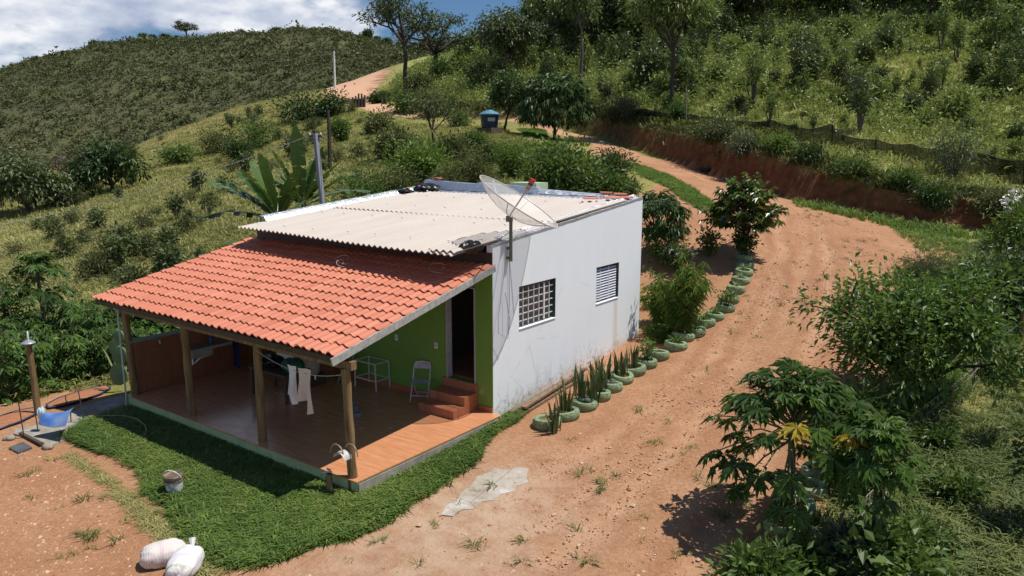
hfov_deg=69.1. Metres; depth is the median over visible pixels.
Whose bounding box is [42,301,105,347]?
cassava bush
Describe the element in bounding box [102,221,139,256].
slope shrub
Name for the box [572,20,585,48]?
slope sapling
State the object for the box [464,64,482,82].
wild shrub
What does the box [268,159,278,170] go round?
slope shrub
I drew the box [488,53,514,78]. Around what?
wild shrub
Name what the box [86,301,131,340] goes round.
cassava bush
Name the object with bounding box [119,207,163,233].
slope shrub
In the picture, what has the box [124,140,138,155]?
slope shrub
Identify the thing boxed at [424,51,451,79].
bush
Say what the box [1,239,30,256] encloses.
slope shrub
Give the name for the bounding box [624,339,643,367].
snake plant
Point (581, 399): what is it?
stone
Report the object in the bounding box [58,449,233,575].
straw
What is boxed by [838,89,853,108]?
wild shrub
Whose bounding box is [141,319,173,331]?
cassava bush
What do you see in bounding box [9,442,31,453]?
cover plate
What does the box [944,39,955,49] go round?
wild shrub
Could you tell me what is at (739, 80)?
wild shrub
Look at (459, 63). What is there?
bush
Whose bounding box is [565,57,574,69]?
wild shrub
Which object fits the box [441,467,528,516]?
concrete patch
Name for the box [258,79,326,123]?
bush
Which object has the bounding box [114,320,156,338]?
cassava bush
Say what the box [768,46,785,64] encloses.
wild shrub
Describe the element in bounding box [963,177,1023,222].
bank bush
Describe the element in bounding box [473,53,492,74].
wild shrub
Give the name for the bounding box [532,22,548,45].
wild shrub
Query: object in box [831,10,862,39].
wild shrub
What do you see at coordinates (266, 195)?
banana plant
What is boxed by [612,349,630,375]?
snake plant
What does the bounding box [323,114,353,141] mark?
bush
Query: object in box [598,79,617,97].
wild shrub
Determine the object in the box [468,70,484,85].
wild shrub
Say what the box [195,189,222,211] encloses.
slope shrub
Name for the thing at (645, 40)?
slope sapling
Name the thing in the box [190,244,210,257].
slope shrub
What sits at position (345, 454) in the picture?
coiled hose
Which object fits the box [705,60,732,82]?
wild shrub
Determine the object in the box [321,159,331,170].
slope shrub
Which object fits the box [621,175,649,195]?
bush
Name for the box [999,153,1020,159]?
wild shrub
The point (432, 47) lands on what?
tall tree
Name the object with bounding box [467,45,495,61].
wild shrub
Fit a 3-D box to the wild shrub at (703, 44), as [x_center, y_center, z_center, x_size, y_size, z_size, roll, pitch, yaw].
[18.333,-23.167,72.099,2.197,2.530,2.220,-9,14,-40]
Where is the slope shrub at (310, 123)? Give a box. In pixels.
[301,116,317,130]
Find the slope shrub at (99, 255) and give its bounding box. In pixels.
[89,247,106,260]
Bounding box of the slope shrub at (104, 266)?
[68,246,127,277]
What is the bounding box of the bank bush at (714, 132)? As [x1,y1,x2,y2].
[685,102,748,147]
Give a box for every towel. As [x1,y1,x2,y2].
[287,364,297,404]
[298,368,313,414]
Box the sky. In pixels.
[0,0,544,67]
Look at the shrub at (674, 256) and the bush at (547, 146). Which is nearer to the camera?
the shrub at (674, 256)
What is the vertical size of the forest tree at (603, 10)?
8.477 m
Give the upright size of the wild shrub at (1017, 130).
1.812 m
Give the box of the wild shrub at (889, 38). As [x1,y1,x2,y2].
[869,23,900,50]
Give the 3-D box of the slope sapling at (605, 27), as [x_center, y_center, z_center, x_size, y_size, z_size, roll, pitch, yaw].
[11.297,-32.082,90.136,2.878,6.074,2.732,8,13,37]
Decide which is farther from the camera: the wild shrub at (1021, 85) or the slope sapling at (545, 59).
the slope sapling at (545, 59)
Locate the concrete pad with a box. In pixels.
[14,394,125,445]
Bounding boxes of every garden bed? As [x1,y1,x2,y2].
[0,407,36,428]
[45,385,110,407]
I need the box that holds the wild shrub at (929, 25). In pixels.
[918,12,939,37]
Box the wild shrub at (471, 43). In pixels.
[463,27,481,51]
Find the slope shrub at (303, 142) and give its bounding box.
[297,134,307,154]
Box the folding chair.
[410,360,430,401]
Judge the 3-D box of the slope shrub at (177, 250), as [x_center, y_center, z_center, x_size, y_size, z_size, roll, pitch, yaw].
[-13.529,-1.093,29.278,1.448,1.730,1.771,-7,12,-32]
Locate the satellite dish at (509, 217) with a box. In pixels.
[479,175,557,261]
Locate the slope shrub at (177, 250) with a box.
[149,238,187,269]
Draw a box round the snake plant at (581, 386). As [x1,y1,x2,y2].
[570,367,586,402]
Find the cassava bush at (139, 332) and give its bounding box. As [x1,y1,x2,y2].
[91,321,145,366]
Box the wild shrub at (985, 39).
[968,31,997,52]
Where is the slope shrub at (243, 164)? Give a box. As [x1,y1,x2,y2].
[234,150,252,171]
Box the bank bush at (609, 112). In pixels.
[593,84,633,128]
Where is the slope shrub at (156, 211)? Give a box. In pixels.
[147,205,165,213]
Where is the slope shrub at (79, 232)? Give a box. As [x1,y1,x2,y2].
[72,226,93,245]
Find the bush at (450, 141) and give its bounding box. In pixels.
[426,130,476,159]
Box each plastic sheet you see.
[38,407,73,426]
[396,188,414,193]
[413,183,440,191]
[458,240,483,254]
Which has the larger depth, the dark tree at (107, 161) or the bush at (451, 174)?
the dark tree at (107, 161)
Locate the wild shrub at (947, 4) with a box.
[935,0,957,10]
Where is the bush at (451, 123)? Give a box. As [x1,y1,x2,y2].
[441,106,477,127]
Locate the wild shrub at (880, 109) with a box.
[875,104,884,115]
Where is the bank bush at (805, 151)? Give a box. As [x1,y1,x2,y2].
[789,133,827,164]
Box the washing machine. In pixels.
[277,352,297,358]
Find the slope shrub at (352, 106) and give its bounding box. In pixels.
[346,100,356,110]
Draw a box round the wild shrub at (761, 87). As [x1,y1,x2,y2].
[757,78,778,96]
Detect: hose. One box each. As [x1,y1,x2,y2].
[88,415,146,433]
[330,443,357,460]
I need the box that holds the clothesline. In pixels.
[257,351,338,375]
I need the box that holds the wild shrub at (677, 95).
[667,91,681,107]
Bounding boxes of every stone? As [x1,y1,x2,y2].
[2,434,15,440]
[42,442,53,449]
[578,397,583,402]
[584,398,590,402]
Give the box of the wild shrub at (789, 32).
[781,21,813,41]
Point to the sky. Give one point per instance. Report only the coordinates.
(28, 28)
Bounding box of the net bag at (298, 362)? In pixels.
[281,357,304,371]
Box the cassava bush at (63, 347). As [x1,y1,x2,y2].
[24,314,89,380]
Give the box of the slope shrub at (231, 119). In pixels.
[224,113,235,127]
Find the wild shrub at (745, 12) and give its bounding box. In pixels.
[740,5,761,19]
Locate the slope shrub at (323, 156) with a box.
[321,149,327,160]
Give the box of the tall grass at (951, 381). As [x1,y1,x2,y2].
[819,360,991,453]
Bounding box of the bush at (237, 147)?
[221,134,261,161]
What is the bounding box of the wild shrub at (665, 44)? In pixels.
[659,36,672,52]
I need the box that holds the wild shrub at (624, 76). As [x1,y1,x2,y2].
[620,69,630,82]
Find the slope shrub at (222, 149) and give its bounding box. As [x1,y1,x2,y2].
[216,141,231,157]
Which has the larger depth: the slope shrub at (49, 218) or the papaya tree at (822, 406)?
the slope shrub at (49, 218)
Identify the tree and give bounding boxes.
[0,145,84,217]
[8,251,76,319]
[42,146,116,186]
[59,127,158,196]
[87,38,100,44]
[137,32,147,38]
[159,32,169,37]
[171,19,198,35]
[351,0,440,90]
[361,27,375,38]
[382,37,393,43]
[389,1,479,65]
[399,72,473,140]
[462,2,551,66]
[479,67,528,129]
[512,71,596,138]
[515,0,546,26]
[517,0,554,45]
[543,0,573,40]
[546,0,603,77]
[562,0,608,41]
[584,1,617,43]
[601,0,624,35]
[610,0,644,22]
[618,0,721,111]
[628,0,690,30]
[638,1,722,34]
[695,357,884,538]
[697,172,789,254]
[714,0,737,12]
[723,0,768,30]
[740,0,798,19]
[783,251,1023,417]
[828,0,852,17]
[830,412,928,526]
[930,0,934,17]
[941,227,1023,335]
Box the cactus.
[108,330,127,384]
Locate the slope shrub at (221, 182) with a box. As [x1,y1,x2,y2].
[214,174,229,190]
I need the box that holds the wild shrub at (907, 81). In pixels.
[897,79,909,86]
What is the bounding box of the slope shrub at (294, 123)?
[289,118,298,125]
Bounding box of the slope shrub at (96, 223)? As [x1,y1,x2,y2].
[82,204,112,230]
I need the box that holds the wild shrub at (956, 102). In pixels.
[929,81,984,118]
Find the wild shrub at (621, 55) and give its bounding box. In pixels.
[616,42,633,65]
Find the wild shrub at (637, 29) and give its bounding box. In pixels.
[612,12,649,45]
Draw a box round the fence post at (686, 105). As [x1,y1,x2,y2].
[685,86,686,120]
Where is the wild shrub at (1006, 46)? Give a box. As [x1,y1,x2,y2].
[989,35,1023,67]
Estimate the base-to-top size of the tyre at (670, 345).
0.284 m
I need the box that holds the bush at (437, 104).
[405,84,458,117]
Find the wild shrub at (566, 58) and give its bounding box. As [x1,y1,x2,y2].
[564,54,573,65]
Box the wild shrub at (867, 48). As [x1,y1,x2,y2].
[848,33,883,66]
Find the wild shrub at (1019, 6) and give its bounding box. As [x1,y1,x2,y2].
[1001,0,1023,17]
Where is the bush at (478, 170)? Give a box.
[426,137,514,182]
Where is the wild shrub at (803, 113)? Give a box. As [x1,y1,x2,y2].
[800,109,809,118]
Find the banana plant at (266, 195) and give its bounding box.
[197,153,328,219]
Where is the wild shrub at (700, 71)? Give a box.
[681,57,710,87]
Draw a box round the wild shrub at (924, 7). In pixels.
[909,1,932,17]
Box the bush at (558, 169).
[496,125,629,191]
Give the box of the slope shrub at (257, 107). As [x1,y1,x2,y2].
[251,102,266,114]
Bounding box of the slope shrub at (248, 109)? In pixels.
[244,105,253,118]
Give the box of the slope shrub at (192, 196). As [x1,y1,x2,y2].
[180,188,198,202]
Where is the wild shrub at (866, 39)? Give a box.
[851,32,878,54]
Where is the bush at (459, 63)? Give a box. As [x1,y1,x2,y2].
[448,49,481,74]
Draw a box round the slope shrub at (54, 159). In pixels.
[49,154,62,166]
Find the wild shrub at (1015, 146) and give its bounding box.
[1000,136,1023,157]
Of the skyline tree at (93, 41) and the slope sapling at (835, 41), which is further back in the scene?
the skyline tree at (93, 41)
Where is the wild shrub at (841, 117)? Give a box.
[838,113,851,122]
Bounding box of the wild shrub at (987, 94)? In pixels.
[975,86,995,101]
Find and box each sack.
[139,538,185,568]
[165,537,204,575]
[262,354,283,367]
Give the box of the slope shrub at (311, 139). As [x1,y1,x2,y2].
[302,129,327,144]
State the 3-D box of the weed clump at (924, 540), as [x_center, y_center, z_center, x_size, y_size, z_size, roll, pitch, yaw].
[5.791,3.481,10.761,1.395,1.013,1.279,8,13,36]
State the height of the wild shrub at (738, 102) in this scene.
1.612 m
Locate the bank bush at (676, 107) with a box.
[664,96,693,117]
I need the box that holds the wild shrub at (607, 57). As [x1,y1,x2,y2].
[600,50,616,67]
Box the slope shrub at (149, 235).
[139,231,157,241]
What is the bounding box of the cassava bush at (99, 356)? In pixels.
[72,323,135,375]
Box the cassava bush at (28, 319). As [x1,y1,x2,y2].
[0,282,44,355]
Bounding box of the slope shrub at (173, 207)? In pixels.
[162,191,187,218]
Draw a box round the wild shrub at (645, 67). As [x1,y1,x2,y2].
[624,39,670,90]
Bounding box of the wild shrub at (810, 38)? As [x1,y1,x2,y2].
[793,27,816,47]
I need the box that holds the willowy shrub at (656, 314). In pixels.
[639,279,671,323]
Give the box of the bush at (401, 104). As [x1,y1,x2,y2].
[381,85,420,114]
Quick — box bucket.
[163,470,183,492]
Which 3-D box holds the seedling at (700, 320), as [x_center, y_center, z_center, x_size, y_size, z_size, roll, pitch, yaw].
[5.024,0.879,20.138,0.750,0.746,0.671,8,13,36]
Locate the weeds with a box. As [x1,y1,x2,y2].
[12,206,884,575]
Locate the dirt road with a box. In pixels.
[0,69,958,575]
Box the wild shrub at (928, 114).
[911,107,941,126]
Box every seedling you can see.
[636,335,656,360]
[691,308,709,329]
[713,286,738,305]
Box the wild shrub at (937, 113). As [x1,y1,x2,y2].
[932,109,943,118]
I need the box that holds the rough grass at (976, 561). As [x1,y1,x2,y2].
[754,202,1023,575]
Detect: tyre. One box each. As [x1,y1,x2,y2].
[532,414,561,430]
[552,406,579,421]
[573,396,597,411]
[597,389,610,401]
[604,381,622,393]
[610,370,633,384]
[628,362,645,376]
[638,356,657,369]
[649,349,669,361]
[664,339,687,351]
[671,331,694,341]
[685,326,705,337]
[697,318,715,328]
[699,167,710,170]
[707,310,724,321]
[716,302,734,312]
[719,295,739,304]
[726,285,745,294]
[731,276,750,284]
[734,253,753,261]
[734,267,753,276]
[735,261,753,268]
[763,513,806,540]
[773,493,816,514]
[798,477,827,500]
[801,460,829,481]
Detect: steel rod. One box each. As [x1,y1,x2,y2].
[18,402,23,437]
[32,398,38,431]
[78,390,83,417]
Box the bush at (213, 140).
[187,118,244,153]
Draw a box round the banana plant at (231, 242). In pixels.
[185,240,238,260]
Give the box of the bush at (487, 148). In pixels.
[472,138,502,164]
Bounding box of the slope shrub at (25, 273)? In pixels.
[7,258,45,281]
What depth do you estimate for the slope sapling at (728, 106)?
52.88 m
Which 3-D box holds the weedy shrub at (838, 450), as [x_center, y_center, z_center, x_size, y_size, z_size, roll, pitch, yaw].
[5.725,2.749,12.618,1.891,1.842,1.616,-5,11,-23]
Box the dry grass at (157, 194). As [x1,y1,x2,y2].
[0,88,638,400]
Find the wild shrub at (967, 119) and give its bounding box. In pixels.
[958,113,978,132]
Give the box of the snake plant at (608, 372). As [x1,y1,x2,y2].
[594,354,615,379]
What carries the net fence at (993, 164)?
on the road bank
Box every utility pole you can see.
[309,130,324,203]
[329,51,335,88]
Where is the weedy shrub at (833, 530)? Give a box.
[806,510,905,575]
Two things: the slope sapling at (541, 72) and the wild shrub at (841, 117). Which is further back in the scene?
the slope sapling at (541, 72)
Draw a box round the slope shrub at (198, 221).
[191,212,208,225]
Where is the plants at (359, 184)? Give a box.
[324,153,414,201]
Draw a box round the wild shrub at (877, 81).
[860,73,889,99]
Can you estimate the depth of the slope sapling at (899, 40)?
61.60 m
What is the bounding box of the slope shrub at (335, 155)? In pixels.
[332,147,347,161]
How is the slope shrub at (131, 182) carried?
on the ground at (648, 186)
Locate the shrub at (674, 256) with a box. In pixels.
[660,238,697,272]
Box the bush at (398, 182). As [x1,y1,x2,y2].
[366,155,430,192]
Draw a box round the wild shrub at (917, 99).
[899,87,927,111]
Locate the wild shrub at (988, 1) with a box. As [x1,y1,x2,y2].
[977,0,992,6]
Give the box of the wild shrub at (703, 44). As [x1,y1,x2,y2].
[690,36,712,54]
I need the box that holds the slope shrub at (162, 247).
[150,242,169,271]
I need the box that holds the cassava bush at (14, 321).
[0,320,21,363]
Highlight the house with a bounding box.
[90,179,642,493]
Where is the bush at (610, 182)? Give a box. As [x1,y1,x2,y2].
[578,157,636,195]
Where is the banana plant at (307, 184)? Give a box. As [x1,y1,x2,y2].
[272,125,370,207]
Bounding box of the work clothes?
[232,341,240,368]
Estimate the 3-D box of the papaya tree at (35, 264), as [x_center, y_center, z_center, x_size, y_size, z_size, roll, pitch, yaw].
[-14.214,0.357,22.534,2.196,2.925,1.923,8,13,36]
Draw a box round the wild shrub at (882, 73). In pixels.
[869,62,892,80]
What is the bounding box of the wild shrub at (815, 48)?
[794,39,831,73]
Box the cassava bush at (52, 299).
[10,285,74,345]
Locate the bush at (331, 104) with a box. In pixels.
[297,83,356,117]
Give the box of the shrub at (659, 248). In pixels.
[641,229,699,265]
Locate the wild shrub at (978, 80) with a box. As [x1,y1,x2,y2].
[972,76,989,90]
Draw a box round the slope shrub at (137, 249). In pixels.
[127,234,145,256]
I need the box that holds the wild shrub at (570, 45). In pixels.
[559,37,579,56]
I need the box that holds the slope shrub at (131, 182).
[124,173,138,184]
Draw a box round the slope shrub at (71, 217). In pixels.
[48,205,85,225]
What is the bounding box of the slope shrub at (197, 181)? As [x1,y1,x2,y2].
[185,166,207,193]
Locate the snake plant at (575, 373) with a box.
[571,365,588,393]
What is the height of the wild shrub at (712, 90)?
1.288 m
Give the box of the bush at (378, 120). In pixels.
[359,104,398,134]
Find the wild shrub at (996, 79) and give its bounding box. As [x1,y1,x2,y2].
[975,67,1006,92]
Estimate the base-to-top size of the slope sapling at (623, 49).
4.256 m
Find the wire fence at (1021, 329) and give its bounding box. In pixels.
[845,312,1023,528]
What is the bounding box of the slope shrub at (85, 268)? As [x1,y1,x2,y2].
[70,249,113,277]
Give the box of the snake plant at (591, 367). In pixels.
[588,355,605,383]
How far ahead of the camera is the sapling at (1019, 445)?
11.39 m
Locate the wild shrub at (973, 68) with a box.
[959,50,996,84]
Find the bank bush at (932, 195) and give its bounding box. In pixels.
[901,176,960,215]
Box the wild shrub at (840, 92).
[827,86,843,98]
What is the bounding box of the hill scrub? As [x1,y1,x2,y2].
[0,20,447,169]
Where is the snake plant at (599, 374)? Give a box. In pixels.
[587,360,611,391]
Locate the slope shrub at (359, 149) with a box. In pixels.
[348,140,371,158]
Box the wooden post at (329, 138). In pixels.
[327,110,331,168]
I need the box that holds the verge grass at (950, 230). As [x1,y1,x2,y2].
[790,196,1017,239]
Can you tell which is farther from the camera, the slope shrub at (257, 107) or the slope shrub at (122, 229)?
the slope shrub at (257, 107)
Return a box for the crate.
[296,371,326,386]
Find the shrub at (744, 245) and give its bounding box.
[726,223,763,254]
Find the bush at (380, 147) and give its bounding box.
[356,121,426,163]
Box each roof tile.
[583,197,598,198]
[599,191,613,193]
[604,196,619,198]
[613,193,628,194]
[620,196,632,198]
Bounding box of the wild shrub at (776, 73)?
[767,66,783,82]
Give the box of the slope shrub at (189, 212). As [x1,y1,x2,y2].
[183,207,195,219]
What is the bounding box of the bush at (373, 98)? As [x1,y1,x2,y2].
[366,89,391,103]
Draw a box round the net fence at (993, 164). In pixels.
[590,106,1023,186]
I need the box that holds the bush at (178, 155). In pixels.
[152,133,204,165]
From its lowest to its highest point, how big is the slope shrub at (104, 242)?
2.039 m
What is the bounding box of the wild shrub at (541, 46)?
[518,31,551,58]
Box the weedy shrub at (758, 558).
[696,523,815,575]
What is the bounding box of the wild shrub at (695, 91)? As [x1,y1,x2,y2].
[687,85,701,98]
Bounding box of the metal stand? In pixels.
[354,356,390,390]
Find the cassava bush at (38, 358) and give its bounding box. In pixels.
[0,321,61,377]
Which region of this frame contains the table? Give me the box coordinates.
[248,365,311,404]
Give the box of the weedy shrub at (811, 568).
[781,533,850,575]
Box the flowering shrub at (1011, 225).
[977,186,1023,267]
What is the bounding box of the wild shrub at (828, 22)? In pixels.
[821,14,836,31]
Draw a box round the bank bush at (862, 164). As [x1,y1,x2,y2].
[819,145,880,187]
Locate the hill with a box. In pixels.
[0,31,422,168]
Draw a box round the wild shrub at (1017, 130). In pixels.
[1003,117,1023,142]
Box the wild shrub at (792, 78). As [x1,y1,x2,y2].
[784,68,808,89]
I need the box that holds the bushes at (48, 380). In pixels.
[0,298,178,405]
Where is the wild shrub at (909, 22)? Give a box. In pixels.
[897,19,910,32]
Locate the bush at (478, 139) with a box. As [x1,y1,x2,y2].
[457,126,494,151]
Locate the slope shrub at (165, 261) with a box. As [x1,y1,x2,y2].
[149,242,187,272]
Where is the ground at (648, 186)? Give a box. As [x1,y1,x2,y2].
[0,0,1023,575]
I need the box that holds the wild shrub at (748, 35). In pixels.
[733,25,758,45]
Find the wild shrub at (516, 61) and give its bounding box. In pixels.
[512,55,526,68]
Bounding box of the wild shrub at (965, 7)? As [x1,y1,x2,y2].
[953,0,980,19]
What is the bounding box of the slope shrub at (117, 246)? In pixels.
[99,229,133,267]
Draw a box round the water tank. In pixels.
[477,110,502,134]
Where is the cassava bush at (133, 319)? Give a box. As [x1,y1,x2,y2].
[110,308,150,328]
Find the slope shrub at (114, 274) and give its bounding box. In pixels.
[110,268,121,278]
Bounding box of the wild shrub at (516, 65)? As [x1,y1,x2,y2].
[513,62,522,72]
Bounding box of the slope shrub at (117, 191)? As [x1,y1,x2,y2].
[112,186,123,197]
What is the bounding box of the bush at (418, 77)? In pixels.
[401,65,439,92]
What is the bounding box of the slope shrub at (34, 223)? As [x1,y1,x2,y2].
[28,218,43,229]
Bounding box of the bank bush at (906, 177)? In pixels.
[880,162,931,194]
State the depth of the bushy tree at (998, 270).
20.01 m
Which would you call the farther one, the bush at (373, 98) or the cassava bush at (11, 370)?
the bush at (373, 98)
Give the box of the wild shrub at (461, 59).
[458,53,476,71]
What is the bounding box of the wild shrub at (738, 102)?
[730,92,748,112]
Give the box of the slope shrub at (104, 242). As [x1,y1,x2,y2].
[81,222,141,253]
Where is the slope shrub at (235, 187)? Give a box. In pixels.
[225,178,242,192]
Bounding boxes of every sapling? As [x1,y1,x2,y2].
[448,44,463,67]
[459,43,469,55]
[461,61,468,77]
[489,69,499,84]
[496,41,505,59]
[500,14,524,59]
[510,68,518,80]
[515,33,530,64]
[528,45,539,74]
[536,58,545,77]
[540,47,554,71]
[543,54,557,75]
[547,29,566,70]
[549,52,557,69]
[554,47,564,74]
[563,19,583,50]
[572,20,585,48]
[573,56,578,68]
[576,32,594,75]
[596,30,608,65]
[596,71,607,99]
[598,0,616,38]
[606,32,620,66]
[612,0,626,35]
[616,30,635,68]
[627,70,633,85]
[637,189,692,256]
[641,23,660,49]
[642,36,659,70]
[654,45,669,71]
[655,18,676,52]
[659,53,668,72]
[663,34,692,92]
[676,32,687,59]
[681,55,700,97]
[688,0,720,44]
[688,28,701,49]
[691,37,705,65]
[707,0,727,37]
[712,30,725,54]
[722,2,738,35]
[725,97,733,109]
[726,46,733,63]
[735,38,772,108]
[739,99,749,118]
[742,19,748,33]
[753,11,760,27]
[754,18,772,52]
[758,8,771,32]
[761,84,781,120]
[764,23,776,42]
[769,11,776,28]
[772,33,783,50]
[785,24,817,87]
[796,64,811,98]
[806,0,818,18]
[808,7,818,29]
[808,111,817,127]
[809,35,824,60]
[822,42,833,79]
[823,24,831,38]
[826,44,851,85]
[829,32,839,52]
[836,12,848,38]
[838,63,853,90]
[839,0,853,12]
[841,43,854,78]
[845,59,878,132]
[845,69,860,93]
[849,0,867,22]
[850,63,864,83]
[862,0,872,12]
[875,0,886,20]
[877,0,899,15]
[881,9,899,32]
[890,70,904,100]
[894,28,907,55]
[898,22,907,38]
[900,2,912,20]
[907,40,914,51]
[908,12,923,36]
[908,66,918,87]
[917,56,922,67]
[918,57,940,99]
[929,63,943,96]
[930,0,955,49]
[933,53,951,94]
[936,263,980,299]
[947,15,968,62]
[967,47,982,61]
[986,0,1011,55]
[987,1,1007,38]
[988,142,997,156]
[991,27,1023,92]
[996,396,1023,483]
[997,0,1023,47]
[1000,56,1019,95]
[1005,13,1023,43]
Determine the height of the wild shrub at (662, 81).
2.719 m
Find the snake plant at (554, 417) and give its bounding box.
[545,401,561,434]
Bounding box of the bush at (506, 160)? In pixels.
[486,132,537,177]
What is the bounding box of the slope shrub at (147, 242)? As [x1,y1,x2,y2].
[135,233,156,258]
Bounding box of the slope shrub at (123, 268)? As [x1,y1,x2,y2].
[113,262,140,283]
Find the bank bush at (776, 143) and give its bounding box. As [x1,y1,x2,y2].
[759,129,797,154]
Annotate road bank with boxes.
[375,63,1023,229]
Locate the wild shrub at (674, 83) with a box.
[666,74,684,92]
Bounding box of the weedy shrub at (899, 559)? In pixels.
[816,505,970,575]
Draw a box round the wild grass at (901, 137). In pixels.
[377,0,1023,196]
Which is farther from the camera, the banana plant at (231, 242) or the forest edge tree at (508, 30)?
the forest edge tree at (508, 30)
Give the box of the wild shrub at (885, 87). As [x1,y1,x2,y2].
[877,81,891,98]
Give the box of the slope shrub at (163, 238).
[150,221,185,249]
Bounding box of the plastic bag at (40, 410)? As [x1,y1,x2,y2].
[37,406,44,418]
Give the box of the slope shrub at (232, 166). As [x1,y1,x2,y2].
[218,158,240,172]
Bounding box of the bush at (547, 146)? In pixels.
[533,138,571,156]
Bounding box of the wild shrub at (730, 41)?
[718,33,745,52]
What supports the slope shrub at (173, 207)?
on the ground at (648, 186)
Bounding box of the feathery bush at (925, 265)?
[884,236,974,292]
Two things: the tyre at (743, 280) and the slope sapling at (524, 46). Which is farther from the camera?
the slope sapling at (524, 46)
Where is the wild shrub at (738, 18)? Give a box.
[731,9,745,29]
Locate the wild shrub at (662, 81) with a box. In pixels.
[647,67,670,95]
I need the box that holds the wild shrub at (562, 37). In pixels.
[550,30,569,49]
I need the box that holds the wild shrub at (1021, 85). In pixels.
[1010,73,1023,95]
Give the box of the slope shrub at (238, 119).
[235,114,244,123]
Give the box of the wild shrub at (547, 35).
[541,28,555,44]
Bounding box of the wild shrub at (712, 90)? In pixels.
[706,85,720,98]
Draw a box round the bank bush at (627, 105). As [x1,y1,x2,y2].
[613,90,644,120]
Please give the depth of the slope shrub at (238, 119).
92.75 m
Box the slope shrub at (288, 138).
[278,130,312,156]
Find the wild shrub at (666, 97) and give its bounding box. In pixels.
[657,91,675,106]
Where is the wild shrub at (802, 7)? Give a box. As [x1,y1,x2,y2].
[798,1,810,15]
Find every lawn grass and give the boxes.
[55,403,528,571]
[516,127,1005,343]
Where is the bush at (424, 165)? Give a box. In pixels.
[377,124,460,185]
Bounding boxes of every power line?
[0,63,328,109]
[5,53,331,84]
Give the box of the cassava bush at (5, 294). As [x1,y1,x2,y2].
[0,273,21,322]
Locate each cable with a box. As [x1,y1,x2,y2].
[0,136,307,225]
[322,137,457,181]
[498,251,509,338]
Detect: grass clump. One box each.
[668,334,684,342]
[699,311,710,319]
[708,305,722,313]
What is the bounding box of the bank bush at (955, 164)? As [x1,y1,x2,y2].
[913,112,996,181]
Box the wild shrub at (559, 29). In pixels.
[547,14,587,41]
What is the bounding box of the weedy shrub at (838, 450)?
[814,400,923,490]
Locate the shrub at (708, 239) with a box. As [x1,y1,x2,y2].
[694,222,725,256]
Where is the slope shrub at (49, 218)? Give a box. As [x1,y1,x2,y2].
[37,211,60,228]
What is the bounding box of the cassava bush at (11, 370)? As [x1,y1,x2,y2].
[0,329,54,398]
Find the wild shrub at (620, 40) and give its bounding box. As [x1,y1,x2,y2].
[606,26,637,50]
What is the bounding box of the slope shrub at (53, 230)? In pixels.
[38,213,71,240]
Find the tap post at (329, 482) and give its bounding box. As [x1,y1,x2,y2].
[320,468,332,490]
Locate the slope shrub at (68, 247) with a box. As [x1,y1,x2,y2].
[47,231,82,258]
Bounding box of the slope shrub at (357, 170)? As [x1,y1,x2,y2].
[350,166,362,179]
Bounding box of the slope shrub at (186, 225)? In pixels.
[170,210,204,232]
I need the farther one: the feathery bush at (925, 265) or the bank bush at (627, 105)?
the bank bush at (627, 105)
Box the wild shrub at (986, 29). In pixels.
[965,16,1006,39]
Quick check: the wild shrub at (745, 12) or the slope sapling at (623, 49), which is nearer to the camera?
the slope sapling at (623, 49)
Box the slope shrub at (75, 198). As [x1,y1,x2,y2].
[58,184,91,205]
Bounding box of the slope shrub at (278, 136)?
[271,127,287,138]
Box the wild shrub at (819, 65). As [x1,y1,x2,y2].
[789,44,830,87]
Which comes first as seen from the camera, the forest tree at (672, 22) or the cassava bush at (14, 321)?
the cassava bush at (14, 321)
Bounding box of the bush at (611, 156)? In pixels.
[590,143,641,175]
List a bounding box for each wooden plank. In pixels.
[19,432,43,445]
[508,379,563,412]
[514,378,576,418]
[521,367,586,408]
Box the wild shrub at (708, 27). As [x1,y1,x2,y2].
[691,17,723,30]
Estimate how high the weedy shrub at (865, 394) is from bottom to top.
1.603 m
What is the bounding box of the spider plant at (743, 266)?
[739,264,750,270]
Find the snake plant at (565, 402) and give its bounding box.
[552,376,575,411]
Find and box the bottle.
[209,335,212,343]
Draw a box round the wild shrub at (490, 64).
[485,56,497,74]
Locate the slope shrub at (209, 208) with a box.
[206,204,213,213]
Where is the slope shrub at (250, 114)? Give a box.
[245,110,263,120]
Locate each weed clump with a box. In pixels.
[864,494,965,558]
[906,410,977,456]
[912,454,1000,513]
[971,353,1023,385]
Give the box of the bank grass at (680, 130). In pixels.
[388,91,1023,200]
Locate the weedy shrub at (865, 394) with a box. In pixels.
[817,372,916,431]
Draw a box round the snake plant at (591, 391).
[585,372,606,405]
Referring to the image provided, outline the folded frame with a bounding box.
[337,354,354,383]
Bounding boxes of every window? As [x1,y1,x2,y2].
[519,278,555,329]
[596,262,618,304]
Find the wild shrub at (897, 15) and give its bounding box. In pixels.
[881,8,907,27]
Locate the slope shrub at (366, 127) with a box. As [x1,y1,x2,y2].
[362,120,379,133]
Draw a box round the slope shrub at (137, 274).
[106,257,155,288]
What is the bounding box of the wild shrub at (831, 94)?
[826,91,837,102]
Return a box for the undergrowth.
[386,0,1023,183]
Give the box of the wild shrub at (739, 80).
[729,74,747,90]
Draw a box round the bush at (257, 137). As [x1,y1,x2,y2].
[225,110,286,147]
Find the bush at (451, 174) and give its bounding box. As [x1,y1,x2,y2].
[423,150,472,182]
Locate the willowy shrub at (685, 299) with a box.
[643,252,714,333]
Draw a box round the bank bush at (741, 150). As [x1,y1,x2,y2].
[723,125,764,158]
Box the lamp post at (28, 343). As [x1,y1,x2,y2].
[21,331,40,415]

